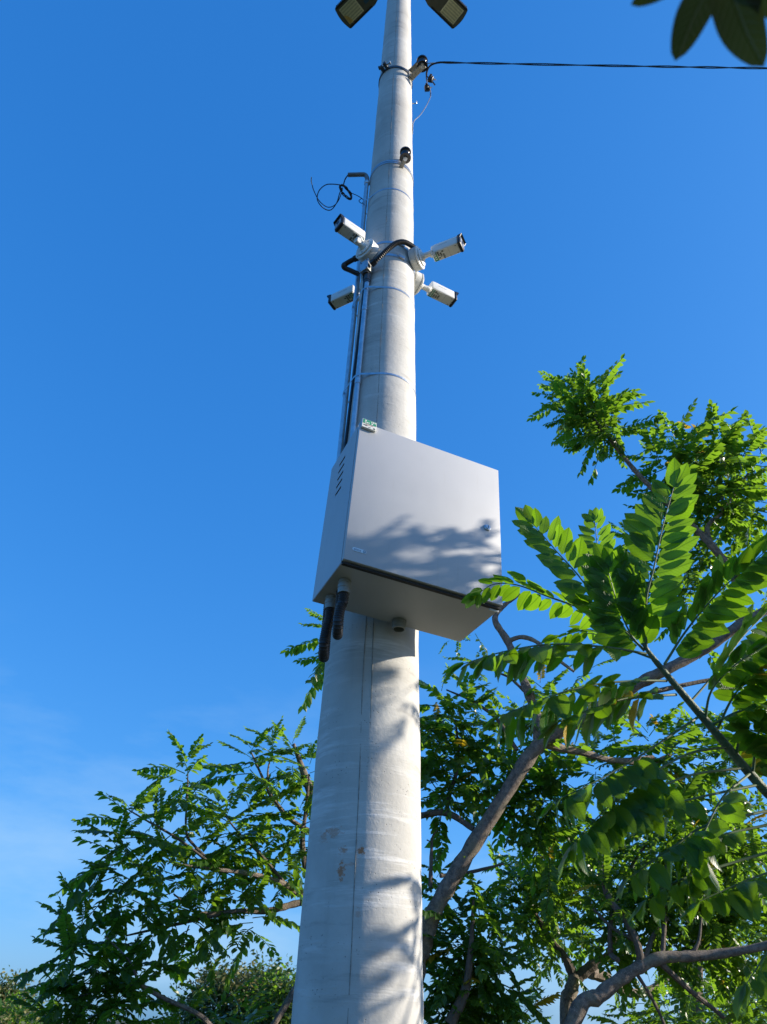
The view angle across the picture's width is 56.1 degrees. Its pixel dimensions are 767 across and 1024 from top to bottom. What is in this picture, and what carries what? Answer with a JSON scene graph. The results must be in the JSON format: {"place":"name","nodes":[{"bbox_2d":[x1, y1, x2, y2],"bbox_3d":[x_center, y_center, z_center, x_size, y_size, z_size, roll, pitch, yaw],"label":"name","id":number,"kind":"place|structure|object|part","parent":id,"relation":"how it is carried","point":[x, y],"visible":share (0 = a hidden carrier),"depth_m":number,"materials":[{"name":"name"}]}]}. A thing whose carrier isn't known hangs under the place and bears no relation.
{"place":"outdoors","nodes":[
{"label":"outdoors","id":0,"kind":"place"},
{"bbox_2d":[28,1020,153,1023],"bbox_3d":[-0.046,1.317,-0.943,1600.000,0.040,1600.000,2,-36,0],"label":"ground","id":1,"kind":"structure","parent":0,"point":[117,1022],"depth_m":338.21,"materials":[{"name":"green plant"}]},
{"bbox_2d":[0,965,45,1022],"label":"pale tree","id":2,"kind":"object","parent":1,"relation":"on","point":[6,987],"visible":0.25,"depth_m":21.39,"materials":[{"name":"green plant"}]},
{"bbox_2d":[0,988,48,1023],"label":"pale tree","id":3,"kind":"object","parent":1,"relation":"on","point":[24,1011],"visible":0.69,"depth_m":17.79,"materials":[{"name":"green plant"}]},
{"bbox_2d":[5,716,317,1023],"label":"feathery tree","id":4,"kind":"object","parent":1,"relation":"on","point":[69,987],"visible":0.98,"depth_m":4.45,"materials":[{"name":"green plant"}]},
{"bbox_2d":[153,946,292,1023],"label":"round tree","id":5,"kind":"object","parent":1,"relation":"on","point":[222,976],"visible":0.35,"depth_m":11.42,"materials":[{"name":"green plant"}]},
{"bbox_2d":[218,953,295,1023],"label":"round tree","id":6,"kind":"object","parent":1,"relation":"on","point":[271,996],"visible":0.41,"depth_m":10.66,"materials":[{"name":"green plant"}]},
{"bbox_2d":[280,608,324,713],"bbox_3d":[-0.364,2.314,4.030,0.632,4.113,0.586,20,-39,-23],"label":"slender tree","id":7,"kind":"object","parent":1,"relation":"on","point":[317,680],"visible":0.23,"depth_m":4.92,"materials":[{"name":"green plant"}]},
{"bbox_2d":[291,0,423,1023],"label":"concrete pole","id":8,"kind":"object","parent":1,"relation":"on","point":[360,954],"visible":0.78,"depth_m":2.40,"materials":[{"name":"grey concrete"}]},
{"bbox_2d":[327,282,360,309],"bbox_3d":[-0.191,-1.300,4.394,0.343,0.180,0.140,-25,-43,32],"label":"security camera","id":9,"kind":"object","parent":8,"relation":"attached to","point":[340,298],"visible":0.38,"depth_m":4.42,"materials":[{"name":"white paint"}]},
{"bbox_2d":[336,172,369,460],"bbox_3d":[-0.197,-1.156,3.973,0.147,2.614,0.056,2,-36,0],"label":"conduit pipe","id":10,"kind":"object","parent":8,"relation":"attached to","point":[350,346],"visible":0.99,"depth_m":3.82,"materials":[{"name":"metal"}]},
{"bbox_2d":[311,175,362,210],"bbox_3d":[-0.302,-2.122,4.773,0.345,0.094,0.231,2,-36,0],"label":"cable coil","id":11,"kind":"object","parent":10,"relation":"hanging from","point":[347,189],"visible":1,"depth_m":4.74,"materials":[{"name":"rubber"}]},
{"bbox_2d":[343,277,364,448],"bbox_3d":[-0.146,-0.695,3.577,0.024,1.432,0.085,23,-41,-27],"label":"cable run","id":12,"kind":"object","parent":8,"relation":"attached to","point":[351,393],"visible":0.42,"depth_m":3.56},
{"bbox_2d":[333,213,378,261],"bbox_3d":[-0.158,-1.539,4.041,0.246,0.200,0.137,30,-44,-33],"label":"security camera","id":13,"kind":"object","parent":8,"relation":"attached to","point":[351,232],"visible":0.95,"depth_m":4.04,"materials":[{"name":"white paint"}]},
{"bbox_2d":[341,255,359,276],"bbox_3d":[-0.185,-1.405,4.090,0.110,0.139,0.070,2,-36,0],"label":"corrugated hose","id":14,"kind":"object","parent":13,"relation":"attached to","point":[345,264],"visible":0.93,"depth_m":4.07,"materials":[{"name":"black plastic"}]},
{"bbox_2d":[335,0,376,27],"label":"street lamp","id":15,"kind":"object","parent":8,"relation":"attached to","point":[351,13],"visible":1,"depth_m":7.40,"materials":[{"name":"metal"}]},
{"bbox_2d":[350,273,370,437],"bbox_3d":[-0.116,-0.711,3.523,0.056,1.432,0.038,2,-36,0],"label":"conduit pipe","id":16,"kind":"object","parent":8,"relation":"attached to","point":[367,278],"visible":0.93,"depth_m":3.56,"materials":[{"name":"metal"}]},
{"bbox_2d":[359,258,371,276],"bbox_3d":[-0.095,-1.339,3.963,0.058,0.098,0.049,-23,-43,32],"label":"junction box","id":17,"kind":"object","parent":8,"relation":"attached to","point":[365,266],"visible":0.87,"depth_m":3.94,"materials":[{"name":"metal"}]},
{"bbox_2d":[343,372,415,402],"bbox_3d":[-0.021,-0.571,3.593,0.366,0.018,0.331,2,-36,0],"label":"steel strap","id":18,"kind":"object","parent":8,"relation":"attached to","point":[380,373],"visible":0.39,"depth_m":3.47,"materials":[{"name":"silver metal"}]},
{"bbox_2d":[352,286,414,308],"bbox_3d":[-0.001,-1.112,3.980,0.348,0.018,0.316,2,-36,0],"label":"steel strap","id":19,"kind":"object","parent":8,"relation":"attached to","point":[384,287],"visible":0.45,"depth_m":3.86,"materials":[{"name":"silver metal"}]},
{"bbox_2d":[362,188,413,213],"bbox_3d":[0.045,-1.906,4.553,0.293,0.018,0.298,-18,-40,26],"label":"steel strap","id":20,"kind":"object","parent":8,"relation":"attached to","point":[388,188],"visible":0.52,"depth_m":4.46,"materials":[{"name":"silver metal"}]},
{"bbox_2d":[370,160,412,178],"bbox_3d":[0.053,-2.168,4.737,0.289,0.032,0.289,2,-36,0],"label":"pole clamp","id":21,"kind":"object","parent":8,"relation":"attached to","point":[386,161],"visible":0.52,"depth_m":4.64,"materials":[{"name":"metal"}]},
{"bbox_2d":[369,239,414,266],"bbox_3d":[0.072,-1.456,4.016,0.284,0.294,0.114,14,-37,-16],"label":"corrugated hose","id":22,"kind":"object","parent":8,"relation":"attached to","point":[384,252],"visible":0.84,"depth_m":3.94,"materials":[{"name":"black plastic"}]},
{"bbox_2d":[376,241,407,250],"bbox_3d":[0.028,-1.448,4.222,0.308,0.024,0.308,2,-36,0],"label":"camera band","id":23,"kind":"object","parent":8,"relation":"attached to","point":[382,242],"visible":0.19,"depth_m":4.10,"materials":[{"name":"metal"}]},
{"bbox_2d":[370,253,414,280],"bbox_3d":[0.024,-1.351,4.152,0.311,0.024,0.311,2,-36,0],"label":"camera band","id":24,"kind":"object","parent":8,"relation":"attached to","point":[400,256],"visible":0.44,"depth_m":4.04,"materials":[{"name":"metal"}]},
{"bbox_2d":[378,61,412,86],"bbox_3d":[0.090,-3.299,5.527,0.268,0.033,0.296,2,-36,0],"label":"pole clamp","id":25,"kind":"object","parent":8,"relation":"attached to","point":[382,68],"visible":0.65,"depth_m":5.44,"materials":[{"name":"metal"}]},
{"bbox_2d":[399,146,410,168],"bbox_3d":[0.130,-2.261,4.603,0.072,0.106,0.119,16,-38,-19],"label":"insulator bracket","id":26,"kind":"object","parent":8,"relation":"attached to","point":[405,155],"visible":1,"depth_m":4.57,"materials":[{"name":"metal"}]},
{"bbox_2d":[312,418,502,641],"bbox_3d":[0.095,0.095,2.734,0.600,0.669,0.368,18,-39,-16],"label":"steel cabinet","id":27,"kind":"object","parent":8,"relation":"attached to","point":[411,538],"visible":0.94,"depth_m":2.58,"materials":[{"name":"grey metal"}]},
{"bbox_2d":[318,602,334,661],"bbox_3d":[-0.192,0.394,2.518,0.054,0.279,0.125,2,-36,0],"label":"flexible hose","id":28,"kind":"object","parent":27,"relation":"attached to","point":[325,634],"visible":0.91,"depth_m":2.44,"materials":[{"name":"black plastic"}]},
{"bbox_2d":[332,586,349,639],"bbox_3d":[-0.140,0.316,2.432,0.053,0.250,0.119,2,-36,0],"label":"flexible hose","id":29,"kind":"object","parent":27,"relation":"attached to","point":[342,597],"visible":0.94,"depth_m":2.37,"materials":[{"name":"black plastic"}]},
{"bbox_3d":[0.163,-0.005,2.620,0.600,0.619,0.029,18,-39,-17],"label":"door","id":30,"kind":"part","parent":27,"relation":"part of","materials":[{"name":"grey paint"}]},
{"bbox_2d":[408,55,427,80],"bbox_3d":[0.262,-3.357,5.437,0.164,0.126,0.084,-28,-45,35],"label":"insulator bracket","id":31,"kind":"object","parent":8,"relation":"attached to","point":[418,67],"visible":1,"depth_m":5.41,"materials":[{"name":"metal"}]},
{"bbox_2d":[426,61,766,83],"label":"overhead cable","id":32,"kind":"object","parent":31,"relation":"attached to","point":[555,64],"visible":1,"depth_m":5.37,"materials":[{"name":"rubber"}]},
{"bbox_2d":[424,83,431,93],"bbox_3d":[0.344,-3.242,5.514,0.081,0.058,0.055,22,-40,-26],"label":"cable connector","id":33,"kind":"object","parent":32,"relation":"attached to","point":[427,87],"visible":1,"depth_m":5.50,"materials":[{"name":"black plastic"}]},
{"bbox_2d":[427,74,435,85],"bbox_3d":[0.365,-3.281,5.459,0.065,0.060,0.070,2,-36,0],"label":"cable connector","id":34,"kind":"object","parent":32,"relation":"attached to","point":[431,78],"visible":1,"depth_m":5.44,"materials":[{"name":"black plastic"}]},
{"bbox_2d":[412,94,430,133],"bbox_3d":[0.286,-2.964,5.314,0.155,0.662,0.053,9,-36,-9],"label":"tail wire","id":35,"kind":"object","parent":8,"relation":"attached to","point":[420,114],"visible":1,"depth_m":5.24,"materials":[{"name":"silver metal"}]},
{"bbox_2d":[414,271,458,306],"bbox_3d":[0.312,-1.328,4.330,0.346,0.180,0.134,20,-39,-23],"label":"security camera","id":36,"kind":"object","parent":8,"relation":"attached to","point":[441,293],"visible":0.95,"depth_m":4.37,"materials":[{"name":"white paint"}]},
{"bbox_2d":[408,233,465,271],"bbox_3d":[0.310,-1.480,4.117,0.326,0.180,0.140,-5,-36,10],"label":"security camera","id":37,"kind":"object","parent":8,"relation":"attached to","point":[442,250],"visible":1,"depth_m":4.11,"materials":[{"name":"white paint"}]},
{"bbox_2d":[425,0,467,28],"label":"street lamp","id":38,"kind":"object","parent":8,"relation":"attached to","point":[451,13],"visible":1,"depth_m":7.38,"materials":[{"name":"metal"}]},
{"bbox_2d":[419,353,766,1023],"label":"leaning tree","id":39,"kind":"object","parent":1,"relation":"on","point":[465,999],"visible":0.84,"depth_m":4.63,"materials":[{"name":"green plant"}]},
{"bbox_2d":[438,793,766,1023],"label":"background tree","id":40,"kind":"object","parent":1,"relation":"on","point":[700,969],"visible":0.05,"depth_m":7.32,"materials":[{"name":"green plant"}]},
{"bbox_2d":[442,457,766,1020],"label":"young tree","id":41,"kind":"object","parent":1,"relation":"on","point":[615,585],"visible":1,"depth_m":1.64,"materials":[{"name":"green plant"}]},
{"bbox_2d":[458,806,766,1023],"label":"spreading tree","id":42,"kind":"object","parent":1,"relation":"on","point":[549,930],"visible":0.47,"depth_m":4.92,"materials":[{"name":"green plant"}]},
{"bbox_2d":[550,754,766,1023],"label":"bent tree","id":43,"kind":"object","parent":1,"relation":"on","point":[634,961],"visible":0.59,"depth_m":4.02,"materials":[{"name":"green plant"}]},
{"bbox_2d":[631,0,766,66],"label":"overhanging tree","id":44,"kind":"object","parent":1,"relation":"on","point":[740,27],"visible":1,"depth_m":0.44,"materials":[{"name":"green plant"}]},
{"bbox_2d":[0,0,766,1023],"label":"sky","id":45,"kind":"structure","parent":0,"point":[174,350],"materials":[{"name":"blue"}]}
]}

